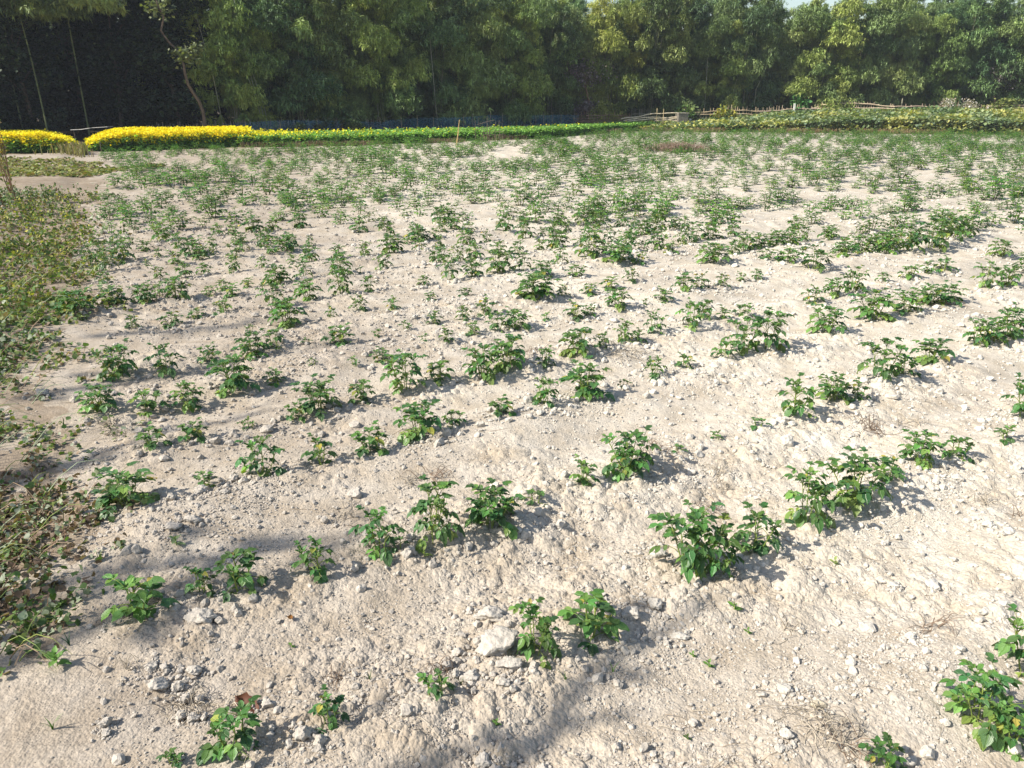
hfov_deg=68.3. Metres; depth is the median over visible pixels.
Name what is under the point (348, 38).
bamboo clump
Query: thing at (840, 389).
potato plant
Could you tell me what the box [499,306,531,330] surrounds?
potato plant
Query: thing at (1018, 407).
potato plant
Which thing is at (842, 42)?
bamboo clump
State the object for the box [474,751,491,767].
earth clod
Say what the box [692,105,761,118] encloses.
stake fence
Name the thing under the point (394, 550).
potato plant
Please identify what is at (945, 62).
bamboo clump
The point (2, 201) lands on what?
dry weed
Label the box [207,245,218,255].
potato plant
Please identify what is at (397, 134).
mustard crop
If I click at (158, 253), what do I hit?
potato plant
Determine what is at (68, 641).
grass sprig
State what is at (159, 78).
bamboo clump
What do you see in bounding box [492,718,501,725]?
weed seedling
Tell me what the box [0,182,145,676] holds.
weeds
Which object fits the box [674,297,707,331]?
potato plant
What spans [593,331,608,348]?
potato plant
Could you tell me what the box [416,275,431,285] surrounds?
potato plant
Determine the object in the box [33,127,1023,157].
dry grass
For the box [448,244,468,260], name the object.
potato plant
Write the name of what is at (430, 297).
potato plant
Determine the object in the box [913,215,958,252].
potato plant
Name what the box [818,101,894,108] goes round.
stake fence
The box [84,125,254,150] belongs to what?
mustard crop
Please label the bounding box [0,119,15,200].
dry weed
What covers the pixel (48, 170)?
ground cover
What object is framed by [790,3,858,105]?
bamboo clump
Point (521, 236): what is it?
potato plant
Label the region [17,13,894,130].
undergrowth
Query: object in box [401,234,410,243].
potato plant
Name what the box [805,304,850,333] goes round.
potato plant
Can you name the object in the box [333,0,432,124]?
bamboo clump
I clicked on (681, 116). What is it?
cement block
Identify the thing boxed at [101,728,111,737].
earth clod
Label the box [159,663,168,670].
earth clod
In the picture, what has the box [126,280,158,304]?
potato plant
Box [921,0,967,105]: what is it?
bamboo clump
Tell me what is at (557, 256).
potato plant
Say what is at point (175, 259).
potato plant
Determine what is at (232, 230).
potato plant
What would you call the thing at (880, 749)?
potato plant
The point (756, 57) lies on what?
bamboo clump
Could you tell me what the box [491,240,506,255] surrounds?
potato plant
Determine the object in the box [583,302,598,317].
potato plant
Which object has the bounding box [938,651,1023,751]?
potato plant
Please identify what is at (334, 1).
bamboo clump
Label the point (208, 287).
potato plant
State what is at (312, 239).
potato plant
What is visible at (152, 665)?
earth clod
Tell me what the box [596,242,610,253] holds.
potato plant
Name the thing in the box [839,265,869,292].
potato plant
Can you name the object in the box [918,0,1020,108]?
bamboo clump
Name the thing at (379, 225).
potato plant
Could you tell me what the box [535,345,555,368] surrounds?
potato plant
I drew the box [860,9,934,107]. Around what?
bamboo clump
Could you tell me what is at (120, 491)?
potato plant
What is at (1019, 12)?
bamboo clump
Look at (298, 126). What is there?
bush
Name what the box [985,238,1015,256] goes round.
potato plant
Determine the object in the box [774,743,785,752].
earth clod
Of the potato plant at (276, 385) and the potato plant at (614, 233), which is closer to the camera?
the potato plant at (276, 385)
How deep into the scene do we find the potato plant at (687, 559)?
2.65 m
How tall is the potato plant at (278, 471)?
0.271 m
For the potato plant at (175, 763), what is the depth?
1.91 m
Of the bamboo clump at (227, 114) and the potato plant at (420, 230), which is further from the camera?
the bamboo clump at (227, 114)
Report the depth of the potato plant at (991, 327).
5.21 m
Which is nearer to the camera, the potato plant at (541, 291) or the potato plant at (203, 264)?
the potato plant at (541, 291)
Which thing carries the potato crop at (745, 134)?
on the ground at (28, 736)
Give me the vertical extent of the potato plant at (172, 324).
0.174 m
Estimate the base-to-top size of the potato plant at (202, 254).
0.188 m
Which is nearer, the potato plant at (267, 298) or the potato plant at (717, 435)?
the potato plant at (717, 435)
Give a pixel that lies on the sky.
(791, 3)
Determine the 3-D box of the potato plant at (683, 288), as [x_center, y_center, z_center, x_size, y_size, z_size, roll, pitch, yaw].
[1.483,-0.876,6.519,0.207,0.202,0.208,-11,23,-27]
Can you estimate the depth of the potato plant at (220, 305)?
5.96 m
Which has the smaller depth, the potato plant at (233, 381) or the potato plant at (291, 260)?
the potato plant at (233, 381)
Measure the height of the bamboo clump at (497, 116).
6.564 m
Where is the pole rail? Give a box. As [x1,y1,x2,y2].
[73,126,112,140]
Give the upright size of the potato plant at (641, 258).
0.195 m
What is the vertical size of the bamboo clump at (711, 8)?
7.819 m
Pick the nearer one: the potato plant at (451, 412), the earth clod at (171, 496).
the earth clod at (171, 496)
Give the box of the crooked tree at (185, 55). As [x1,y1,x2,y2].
[140,0,206,126]
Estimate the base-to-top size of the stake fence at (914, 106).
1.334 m
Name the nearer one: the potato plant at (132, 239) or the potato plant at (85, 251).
the potato plant at (85, 251)
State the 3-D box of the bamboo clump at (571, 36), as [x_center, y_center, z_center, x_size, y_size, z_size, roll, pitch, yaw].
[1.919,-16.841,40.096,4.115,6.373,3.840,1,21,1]
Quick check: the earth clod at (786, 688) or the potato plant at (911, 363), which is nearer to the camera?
the earth clod at (786, 688)
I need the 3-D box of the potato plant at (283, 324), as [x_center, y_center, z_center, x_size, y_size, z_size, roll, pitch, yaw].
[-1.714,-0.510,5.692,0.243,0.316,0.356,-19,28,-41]
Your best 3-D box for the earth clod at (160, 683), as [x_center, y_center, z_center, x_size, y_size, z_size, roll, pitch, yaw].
[-1.017,0.866,2.176,0.058,0.036,0.057,-14,25,-32]
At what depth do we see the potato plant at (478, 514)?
2.95 m
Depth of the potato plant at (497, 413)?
3.98 m
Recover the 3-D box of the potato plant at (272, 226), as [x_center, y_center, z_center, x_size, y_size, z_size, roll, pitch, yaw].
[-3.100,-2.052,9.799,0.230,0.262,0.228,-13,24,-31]
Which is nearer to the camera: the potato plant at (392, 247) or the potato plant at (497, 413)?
the potato plant at (497, 413)
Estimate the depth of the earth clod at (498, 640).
2.29 m
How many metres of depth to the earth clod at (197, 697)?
2.14 m
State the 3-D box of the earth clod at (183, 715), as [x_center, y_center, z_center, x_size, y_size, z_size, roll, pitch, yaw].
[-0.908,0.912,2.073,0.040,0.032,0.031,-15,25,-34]
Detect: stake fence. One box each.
[147,117,334,131]
[335,118,392,128]
[573,111,630,123]
[631,107,668,120]
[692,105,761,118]
[755,104,817,112]
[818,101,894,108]
[893,103,950,107]
[976,104,1023,108]
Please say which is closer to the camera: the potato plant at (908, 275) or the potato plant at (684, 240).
the potato plant at (908, 275)
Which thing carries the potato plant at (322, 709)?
on the ground at (28, 736)
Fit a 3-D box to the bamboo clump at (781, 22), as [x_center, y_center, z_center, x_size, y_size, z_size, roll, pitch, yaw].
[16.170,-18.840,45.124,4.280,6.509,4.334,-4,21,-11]
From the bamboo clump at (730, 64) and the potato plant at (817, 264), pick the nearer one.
the potato plant at (817, 264)
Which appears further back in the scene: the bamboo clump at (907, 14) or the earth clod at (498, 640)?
the bamboo clump at (907, 14)
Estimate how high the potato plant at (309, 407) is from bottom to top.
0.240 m
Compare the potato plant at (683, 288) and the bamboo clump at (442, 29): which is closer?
the potato plant at (683, 288)
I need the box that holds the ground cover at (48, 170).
[0,156,165,177]
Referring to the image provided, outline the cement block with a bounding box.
[675,112,688,122]
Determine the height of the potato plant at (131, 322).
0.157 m
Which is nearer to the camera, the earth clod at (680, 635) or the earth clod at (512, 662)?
the earth clod at (512, 662)
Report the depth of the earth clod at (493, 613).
2.47 m
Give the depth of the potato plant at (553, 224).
9.41 m
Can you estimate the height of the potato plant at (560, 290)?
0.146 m
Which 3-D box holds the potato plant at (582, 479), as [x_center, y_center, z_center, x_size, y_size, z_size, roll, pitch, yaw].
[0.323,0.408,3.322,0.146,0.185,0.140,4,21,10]
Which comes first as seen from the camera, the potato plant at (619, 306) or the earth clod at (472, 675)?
the earth clod at (472, 675)
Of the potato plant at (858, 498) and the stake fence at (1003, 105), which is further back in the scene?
the stake fence at (1003, 105)
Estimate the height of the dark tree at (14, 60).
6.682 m
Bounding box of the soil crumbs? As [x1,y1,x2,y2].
[0,183,1023,767]
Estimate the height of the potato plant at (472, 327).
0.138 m
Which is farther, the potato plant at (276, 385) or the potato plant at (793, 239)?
the potato plant at (793, 239)
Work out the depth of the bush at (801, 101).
41.97 m
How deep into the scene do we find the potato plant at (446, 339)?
5.18 m
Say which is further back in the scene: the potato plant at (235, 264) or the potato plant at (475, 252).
the potato plant at (475, 252)
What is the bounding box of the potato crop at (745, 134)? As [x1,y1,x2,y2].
[93,125,1023,268]
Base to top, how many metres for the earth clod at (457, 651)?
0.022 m
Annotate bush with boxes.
[281,121,311,131]
[312,114,369,131]
[343,115,389,129]
[488,117,513,126]
[674,103,695,119]
[710,104,730,117]
[725,103,740,117]
[789,94,811,110]
[939,98,988,107]
[982,98,1022,108]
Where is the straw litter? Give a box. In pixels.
[26,244,1022,767]
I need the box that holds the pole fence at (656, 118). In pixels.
[621,109,676,122]
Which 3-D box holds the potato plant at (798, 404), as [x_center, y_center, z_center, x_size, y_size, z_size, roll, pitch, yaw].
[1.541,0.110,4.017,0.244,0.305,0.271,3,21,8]
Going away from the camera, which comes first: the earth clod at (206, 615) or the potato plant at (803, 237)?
the earth clod at (206, 615)
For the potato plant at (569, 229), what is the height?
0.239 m
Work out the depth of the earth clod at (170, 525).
2.92 m
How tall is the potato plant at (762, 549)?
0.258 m
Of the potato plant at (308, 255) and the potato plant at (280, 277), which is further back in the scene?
the potato plant at (308, 255)
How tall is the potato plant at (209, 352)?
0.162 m
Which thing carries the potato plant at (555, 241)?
on the ground at (28, 736)
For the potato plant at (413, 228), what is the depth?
9.54 m
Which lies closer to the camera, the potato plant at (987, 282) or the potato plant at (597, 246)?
the potato plant at (987, 282)
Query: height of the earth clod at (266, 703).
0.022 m
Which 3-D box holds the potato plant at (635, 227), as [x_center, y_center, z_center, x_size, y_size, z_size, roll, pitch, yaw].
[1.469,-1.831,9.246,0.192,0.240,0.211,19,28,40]
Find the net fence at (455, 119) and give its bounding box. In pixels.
[401,112,574,129]
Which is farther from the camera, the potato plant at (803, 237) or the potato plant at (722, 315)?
the potato plant at (803, 237)
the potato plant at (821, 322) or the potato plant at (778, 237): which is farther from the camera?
the potato plant at (778, 237)
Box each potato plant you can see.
[52,287,95,315]
[73,242,98,267]
[73,383,124,412]
[85,231,101,245]
[89,338,138,381]
[89,461,159,519]
[90,282,130,304]
[92,245,119,270]
[94,269,113,284]
[101,573,180,622]
[103,236,135,264]
[105,231,129,252]
[124,314,143,328]
[125,236,136,244]
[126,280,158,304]
[127,388,169,417]
[134,421,171,450]
[136,238,153,251]
[142,342,186,379]
[143,219,177,241]
[148,265,166,278]
[150,282,163,297]
[154,248,161,256]
[156,310,183,329]
[156,747,185,767]
[157,273,191,299]
[165,250,187,264]
[166,231,187,248]
[167,379,204,413]
[174,260,193,276]
[176,417,208,442]
[177,234,206,256]
[183,566,218,597]
[186,307,205,319]
[189,244,211,259]
[194,470,218,486]
[196,262,212,274]
[196,342,220,363]
[196,695,261,766]
[201,285,215,296]
[204,346,260,398]
[205,237,216,246]
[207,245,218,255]
[210,222,225,235]
[212,298,231,315]
[212,547,268,602]
[215,279,228,290]
[220,282,240,297]
[222,242,243,256]
[225,222,239,234]
[225,254,239,273]
[230,230,246,243]
[232,235,249,251]
[234,328,269,359]
[234,434,286,476]
[237,416,257,430]
[238,212,266,232]
[239,277,255,288]
[250,229,271,245]
[255,256,269,267]
[255,274,285,305]
[259,227,274,239]
[259,238,278,254]
[262,263,291,285]
[262,327,283,348]
[262,367,285,387]
[265,215,281,229]
[267,296,308,329]
[270,231,298,252]
[282,232,301,245]
[284,398,305,423]
[286,211,311,228]
[286,252,297,263]
[288,373,342,421]
[290,258,313,277]
[290,535,335,583]
[293,243,319,260]
[293,278,324,300]
[300,432,337,464]
[305,235,315,245]
[306,357,318,365]
[308,684,349,733]
[320,323,354,346]
[323,251,352,274]
[324,303,338,316]
[326,267,352,295]
[328,243,345,258]
[346,355,359,366]
[346,379,376,404]
[348,293,367,311]
[348,420,389,457]
[348,505,408,566]
[349,215,368,232]
[355,240,371,255]
[359,275,378,291]
[369,346,390,364]
[371,328,381,337]
[372,251,393,270]
[373,214,394,230]
[376,233,406,253]
[380,349,428,395]
[383,295,400,310]
[384,221,395,236]
[391,399,441,445]
[391,536,409,552]
[398,320,411,329]
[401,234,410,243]
[404,222,431,242]
[406,474,464,552]
[408,222,421,235]
[411,236,426,249]
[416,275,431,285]
[416,668,456,700]
[418,333,429,341]
[423,360,454,386]
[425,290,436,300]
[426,244,449,262]
[426,310,442,324]
[428,206,449,223]
[429,228,439,239]
[434,234,444,246]
[435,253,463,279]
[436,220,447,232]
[438,200,462,222]
[438,325,453,343]
[440,409,466,428]
[443,214,462,229]
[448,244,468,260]
[454,305,472,321]
[456,227,478,244]
[457,288,473,296]
[460,343,505,384]
[461,220,475,232]
[461,257,483,277]
[464,240,484,259]
[464,477,523,540]
[465,320,479,335]
[475,294,498,316]
[479,229,493,242]
[483,244,518,273]
[484,309,509,332]
[487,394,516,417]
[490,333,524,373]
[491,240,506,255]
[496,212,514,231]
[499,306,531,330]
[507,596,561,669]
[508,240,523,253]
[509,250,531,270]
[511,270,562,301]
[512,217,536,238]
[516,211,530,222]
[519,488,545,506]
[530,260,557,278]
[532,376,558,408]
[534,237,548,249]
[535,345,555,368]
[538,227,545,235]
[541,312,549,321]
[542,215,566,234]
[545,229,569,248]
[550,209,567,223]
[550,246,568,262]
[556,284,570,296]
[557,355,614,401]
[557,588,629,655]
[558,327,597,357]
[561,219,572,232]
[563,299,586,321]
[564,264,586,275]
[569,454,600,486]
[570,229,605,258]
[571,205,593,225]
[579,215,596,230]
[579,283,597,296]
[583,223,601,242]
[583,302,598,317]
[586,210,597,222]
[590,208,613,228]
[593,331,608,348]
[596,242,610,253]
[598,240,636,263]
[598,275,618,290]
[599,425,660,482]
[602,226,618,241]
[604,286,634,312]
[612,318,634,343]
[613,212,631,226]
[616,228,640,251]
[617,379,632,387]
[621,267,639,283]
[624,224,641,239]
[626,214,639,224]
[630,327,647,343]
[633,217,655,234]
[633,250,649,265]
[635,239,648,250]
[643,309,668,333]
[643,355,667,380]
[644,208,672,231]
[644,229,669,250]
[646,499,741,583]
[653,286,673,303]
[663,241,679,254]
[665,215,684,229]
[670,272,697,291]
[671,443,687,452]
[672,228,690,244]
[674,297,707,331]
[674,352,696,368]
[680,214,690,228]
[680,221,705,242]
[690,271,710,288]
[693,241,731,262]
[694,299,714,320]
[695,523,749,577]
[698,219,724,240]
[703,210,724,225]
[710,340,740,358]
[710,430,723,439]
[714,272,731,289]
[715,305,730,318]
[721,316,768,355]
[724,220,740,236]
[724,238,744,254]
[731,501,796,556]
[732,229,755,250]
[732,303,754,316]
[736,271,749,281]
[748,232,771,249]
[749,307,794,353]
[750,417,771,430]
[751,268,762,279]
[756,248,776,258]
[767,228,788,246]
[774,245,800,263]
[775,372,827,417]
[778,226,801,244]
[781,461,843,533]
[786,214,803,229]
[787,241,834,272]
[795,225,815,240]
[801,284,824,305]
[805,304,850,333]
[813,445,906,517]
[814,371,859,404]
[817,225,836,240]
[821,277,848,298]
[822,224,840,236]
[829,241,859,257]
[835,235,851,251]
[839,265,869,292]
[846,232,878,253]
[846,287,905,322]
[847,377,870,401]
[856,337,914,380]
[857,732,907,767]
[866,228,896,248]
[872,455,905,483]
[873,227,910,254]
[874,272,891,281]
[887,223,931,254]
[890,228,908,243]
[892,287,926,315]
[893,354,921,377]
[896,429,949,469]
[897,264,922,279]
[906,228,923,239]
[909,338,955,365]
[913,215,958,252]
[913,282,947,305]
[918,261,939,273]
[930,255,958,271]
[932,209,975,241]
[933,280,967,306]
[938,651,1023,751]
[941,435,975,464]
[953,214,983,237]
[962,318,993,347]
[969,258,1009,288]
[972,316,1017,346]
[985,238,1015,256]
[991,603,1023,677]
[992,302,1023,339]
[993,425,1016,445]
[995,712,1023,761]
[997,264,1022,286]
[999,372,1023,416]
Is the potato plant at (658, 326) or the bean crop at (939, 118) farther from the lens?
the bean crop at (939, 118)
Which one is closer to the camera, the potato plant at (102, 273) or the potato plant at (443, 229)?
the potato plant at (102, 273)
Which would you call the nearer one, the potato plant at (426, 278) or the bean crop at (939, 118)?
the potato plant at (426, 278)
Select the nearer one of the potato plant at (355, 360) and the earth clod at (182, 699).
the earth clod at (182, 699)
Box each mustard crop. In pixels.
[0,128,77,153]
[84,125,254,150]
[236,121,657,145]
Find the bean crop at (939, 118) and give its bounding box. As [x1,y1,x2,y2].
[631,105,1023,133]
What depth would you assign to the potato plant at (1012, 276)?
6.84 m
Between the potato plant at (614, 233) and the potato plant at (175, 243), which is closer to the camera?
the potato plant at (175, 243)
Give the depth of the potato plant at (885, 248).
8.20 m
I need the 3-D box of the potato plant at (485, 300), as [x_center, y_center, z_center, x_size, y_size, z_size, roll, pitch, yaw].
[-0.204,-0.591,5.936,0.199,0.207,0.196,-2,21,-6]
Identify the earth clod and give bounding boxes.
[81,509,94,515]
[98,716,112,727]
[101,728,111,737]
[142,660,157,670]
[147,676,169,690]
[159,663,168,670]
[163,521,183,529]
[165,492,175,500]
[170,680,184,691]
[173,709,187,720]
[179,691,192,703]
[183,515,201,522]
[183,607,217,623]
[185,665,202,675]
[187,712,200,723]
[193,484,207,492]
[194,694,204,703]
[200,712,207,721]
[217,592,230,598]
[218,489,230,493]
[228,473,238,481]
[261,698,273,708]
[292,725,313,741]
[315,734,327,744]
[440,659,452,669]
[451,647,464,655]
[452,668,459,678]
[463,669,480,681]
[473,605,503,621]
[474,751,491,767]
[475,625,519,656]
[489,764,500,767]
[494,677,510,685]
[494,742,504,751]
[495,656,522,668]
[510,762,517,767]
[536,763,547,767]
[613,742,620,749]
[624,606,638,619]
[647,598,663,609]
[650,548,667,557]
[670,631,691,639]
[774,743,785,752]
[776,683,793,694]
[779,727,794,738]
[810,698,827,709]
[889,581,899,587]
[904,632,917,639]
[924,578,940,590]
[979,606,989,614]
[981,520,995,527]
[1002,527,1015,534]
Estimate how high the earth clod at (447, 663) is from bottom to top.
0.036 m
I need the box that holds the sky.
[118,0,1018,30]
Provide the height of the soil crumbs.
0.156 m
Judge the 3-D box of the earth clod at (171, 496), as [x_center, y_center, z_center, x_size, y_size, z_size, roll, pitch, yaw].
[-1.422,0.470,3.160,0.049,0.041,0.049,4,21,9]
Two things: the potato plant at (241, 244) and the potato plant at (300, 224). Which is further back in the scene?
the potato plant at (300, 224)
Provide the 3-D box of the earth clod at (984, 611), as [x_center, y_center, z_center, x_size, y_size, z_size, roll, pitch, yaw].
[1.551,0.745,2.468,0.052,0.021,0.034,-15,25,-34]
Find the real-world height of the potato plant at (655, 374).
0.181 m
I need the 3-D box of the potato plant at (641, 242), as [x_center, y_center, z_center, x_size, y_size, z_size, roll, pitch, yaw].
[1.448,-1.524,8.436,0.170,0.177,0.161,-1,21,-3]
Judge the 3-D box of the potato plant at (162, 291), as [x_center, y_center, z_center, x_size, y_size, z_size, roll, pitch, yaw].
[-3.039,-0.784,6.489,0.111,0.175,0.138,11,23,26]
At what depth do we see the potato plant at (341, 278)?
6.51 m
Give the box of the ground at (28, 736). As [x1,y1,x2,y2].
[0,112,1023,767]
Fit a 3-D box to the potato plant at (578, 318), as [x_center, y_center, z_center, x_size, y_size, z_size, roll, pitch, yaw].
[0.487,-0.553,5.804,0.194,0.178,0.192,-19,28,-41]
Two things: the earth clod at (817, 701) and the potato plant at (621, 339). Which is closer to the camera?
the earth clod at (817, 701)
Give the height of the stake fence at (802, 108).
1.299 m
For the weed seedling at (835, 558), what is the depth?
2.78 m
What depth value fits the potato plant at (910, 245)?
8.23 m
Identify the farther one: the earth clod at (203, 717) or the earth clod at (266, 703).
the earth clod at (266, 703)
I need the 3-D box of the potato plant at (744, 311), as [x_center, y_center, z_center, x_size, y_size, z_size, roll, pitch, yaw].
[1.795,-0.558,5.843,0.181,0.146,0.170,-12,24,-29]
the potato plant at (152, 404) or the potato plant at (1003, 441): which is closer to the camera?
the potato plant at (1003, 441)
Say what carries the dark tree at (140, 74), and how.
on the ground at (28, 736)
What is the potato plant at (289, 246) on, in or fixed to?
on the ground at (28, 736)
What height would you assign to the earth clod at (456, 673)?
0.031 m
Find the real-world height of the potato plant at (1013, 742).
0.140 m
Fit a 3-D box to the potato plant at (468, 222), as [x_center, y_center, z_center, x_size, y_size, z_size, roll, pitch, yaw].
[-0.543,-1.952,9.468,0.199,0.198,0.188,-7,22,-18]
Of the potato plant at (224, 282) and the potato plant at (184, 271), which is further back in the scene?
the potato plant at (184, 271)
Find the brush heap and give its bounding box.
[633,140,715,151]
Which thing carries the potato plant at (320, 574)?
on the ground at (28, 736)
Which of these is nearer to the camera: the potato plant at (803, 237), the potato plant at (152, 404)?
the potato plant at (152, 404)
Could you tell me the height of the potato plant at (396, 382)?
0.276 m
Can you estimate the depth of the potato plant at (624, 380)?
4.47 m
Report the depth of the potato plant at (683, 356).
4.77 m
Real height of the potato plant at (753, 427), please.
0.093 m
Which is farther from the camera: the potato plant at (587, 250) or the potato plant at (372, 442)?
the potato plant at (587, 250)
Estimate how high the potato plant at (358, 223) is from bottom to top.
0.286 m
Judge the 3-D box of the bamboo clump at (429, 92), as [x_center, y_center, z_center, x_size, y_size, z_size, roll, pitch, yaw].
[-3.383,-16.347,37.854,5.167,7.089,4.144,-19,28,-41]
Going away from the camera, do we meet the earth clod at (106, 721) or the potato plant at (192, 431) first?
the earth clod at (106, 721)
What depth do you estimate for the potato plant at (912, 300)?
5.93 m
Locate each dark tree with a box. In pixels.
[0,0,75,131]
[0,31,38,129]
[2,19,50,129]
[10,6,125,135]
[53,0,161,127]
[86,0,214,126]
[109,0,221,126]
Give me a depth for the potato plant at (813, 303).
6.25 m
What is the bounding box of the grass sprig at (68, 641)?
[57,630,69,644]
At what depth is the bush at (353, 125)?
31.79 m
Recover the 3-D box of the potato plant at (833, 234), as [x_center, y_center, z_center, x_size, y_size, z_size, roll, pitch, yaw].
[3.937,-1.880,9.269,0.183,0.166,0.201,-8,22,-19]
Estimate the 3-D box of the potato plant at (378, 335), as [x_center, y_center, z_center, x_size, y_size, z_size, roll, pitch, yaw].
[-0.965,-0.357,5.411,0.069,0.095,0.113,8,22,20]
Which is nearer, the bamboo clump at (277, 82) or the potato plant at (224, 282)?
the potato plant at (224, 282)
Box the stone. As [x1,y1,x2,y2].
[35,389,50,395]
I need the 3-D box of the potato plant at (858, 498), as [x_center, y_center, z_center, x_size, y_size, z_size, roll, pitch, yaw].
[1.431,0.395,3.138,0.302,0.265,0.327,-16,26,-35]
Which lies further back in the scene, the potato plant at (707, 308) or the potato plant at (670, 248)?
the potato plant at (670, 248)
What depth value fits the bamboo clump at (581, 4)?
42.39 m
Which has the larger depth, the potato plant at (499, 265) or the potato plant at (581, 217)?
the potato plant at (581, 217)
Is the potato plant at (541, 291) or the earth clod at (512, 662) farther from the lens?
the potato plant at (541, 291)
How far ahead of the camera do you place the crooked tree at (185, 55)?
27.77 m
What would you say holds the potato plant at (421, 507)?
on the ground at (28, 736)
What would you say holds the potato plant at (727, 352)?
on the ground at (28, 736)
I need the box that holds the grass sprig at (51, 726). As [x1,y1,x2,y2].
[44,715,59,729]
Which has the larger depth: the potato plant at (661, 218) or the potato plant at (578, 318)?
the potato plant at (661, 218)
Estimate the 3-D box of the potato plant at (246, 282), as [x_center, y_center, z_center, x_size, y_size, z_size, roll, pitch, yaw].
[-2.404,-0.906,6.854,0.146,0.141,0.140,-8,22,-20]
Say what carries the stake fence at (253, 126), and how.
on the ground at (28, 736)
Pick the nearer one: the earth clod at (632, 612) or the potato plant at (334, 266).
the earth clod at (632, 612)
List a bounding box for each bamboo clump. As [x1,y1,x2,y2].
[0,0,54,128]
[0,0,93,131]
[10,0,128,136]
[125,4,205,122]
[176,0,283,131]
[206,8,292,126]
[217,0,368,127]
[236,0,309,127]
[287,0,338,122]
[288,0,381,128]
[293,19,373,122]
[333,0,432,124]
[366,0,438,128]
[384,0,488,128]
[404,0,488,127]
[428,0,516,127]
[475,0,554,125]
[485,42,535,119]
[488,5,533,120]
[515,0,582,125]
[515,0,586,124]
[534,0,588,123]
[555,24,619,123]
[565,0,602,123]
[577,0,650,122]
[593,5,661,121]
[600,0,703,120]
[612,0,669,118]
[630,0,697,119]
[654,26,711,119]
[671,0,746,113]
[690,14,758,117]
[699,0,718,116]
[705,0,773,113]
[712,0,791,115]
[715,0,759,116]
[747,8,794,108]
[749,24,817,112]
[776,0,875,110]
[777,4,823,107]
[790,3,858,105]
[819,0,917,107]
[837,37,882,107]
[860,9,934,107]
[867,0,953,107]
[883,0,930,107]
[902,13,972,107]
[917,16,986,105]
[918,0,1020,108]
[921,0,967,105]
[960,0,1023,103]
[960,14,1023,108]
[999,7,1023,106]
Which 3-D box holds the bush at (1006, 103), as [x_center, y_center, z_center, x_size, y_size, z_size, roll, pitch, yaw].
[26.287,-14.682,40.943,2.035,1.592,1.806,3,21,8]
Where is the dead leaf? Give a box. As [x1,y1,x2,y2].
[235,692,258,712]
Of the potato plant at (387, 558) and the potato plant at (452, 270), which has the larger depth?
the potato plant at (452, 270)
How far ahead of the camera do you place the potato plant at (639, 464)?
3.38 m
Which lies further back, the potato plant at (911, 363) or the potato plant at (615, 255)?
the potato plant at (615, 255)
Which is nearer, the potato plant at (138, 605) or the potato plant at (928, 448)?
the potato plant at (138, 605)
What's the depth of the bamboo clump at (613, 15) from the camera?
40.59 m
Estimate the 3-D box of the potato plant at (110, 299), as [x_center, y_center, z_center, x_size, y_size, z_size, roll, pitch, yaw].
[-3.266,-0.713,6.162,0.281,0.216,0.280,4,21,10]
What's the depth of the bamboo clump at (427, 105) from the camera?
37.04 m
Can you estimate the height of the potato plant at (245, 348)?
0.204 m
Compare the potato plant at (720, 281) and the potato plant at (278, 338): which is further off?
the potato plant at (720, 281)
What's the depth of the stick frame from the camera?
28.79 m
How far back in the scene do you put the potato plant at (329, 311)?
5.90 m
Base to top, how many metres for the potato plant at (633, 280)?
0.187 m
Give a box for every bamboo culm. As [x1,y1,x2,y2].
[197,20,222,124]
[429,30,438,127]
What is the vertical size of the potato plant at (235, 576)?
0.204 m
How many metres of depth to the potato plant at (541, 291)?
6.35 m
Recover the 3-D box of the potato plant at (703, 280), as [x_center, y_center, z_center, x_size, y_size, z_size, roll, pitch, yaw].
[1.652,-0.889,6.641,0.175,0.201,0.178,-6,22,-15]
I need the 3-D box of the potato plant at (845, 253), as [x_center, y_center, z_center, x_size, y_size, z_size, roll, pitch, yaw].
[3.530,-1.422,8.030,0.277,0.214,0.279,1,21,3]
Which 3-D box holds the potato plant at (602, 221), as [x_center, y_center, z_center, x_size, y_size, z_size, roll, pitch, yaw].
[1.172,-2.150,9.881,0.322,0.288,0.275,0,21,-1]
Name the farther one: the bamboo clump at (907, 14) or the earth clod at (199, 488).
the bamboo clump at (907, 14)
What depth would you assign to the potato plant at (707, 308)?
5.70 m
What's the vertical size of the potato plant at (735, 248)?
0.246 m
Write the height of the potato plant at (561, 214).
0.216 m
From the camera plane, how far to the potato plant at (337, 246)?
7.93 m
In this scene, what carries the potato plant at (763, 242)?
on the ground at (28, 736)
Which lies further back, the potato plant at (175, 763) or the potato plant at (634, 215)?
the potato plant at (634, 215)
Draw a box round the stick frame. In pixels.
[475,120,502,141]
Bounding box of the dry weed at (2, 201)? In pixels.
[0,173,9,209]
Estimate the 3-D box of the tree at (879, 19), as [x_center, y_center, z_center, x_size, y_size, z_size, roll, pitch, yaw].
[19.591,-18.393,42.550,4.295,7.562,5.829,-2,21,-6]
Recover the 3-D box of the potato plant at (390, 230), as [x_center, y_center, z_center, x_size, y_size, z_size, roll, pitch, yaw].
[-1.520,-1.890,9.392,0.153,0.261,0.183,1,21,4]
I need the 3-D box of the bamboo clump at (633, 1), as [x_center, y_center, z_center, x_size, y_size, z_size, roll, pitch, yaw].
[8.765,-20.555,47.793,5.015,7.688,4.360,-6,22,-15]
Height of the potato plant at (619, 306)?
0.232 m
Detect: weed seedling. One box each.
[42,645,71,666]
[168,535,185,544]
[418,545,432,556]
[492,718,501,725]
[702,658,714,666]
[726,601,743,609]
[829,556,837,563]
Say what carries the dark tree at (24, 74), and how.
on the ground at (28, 736)

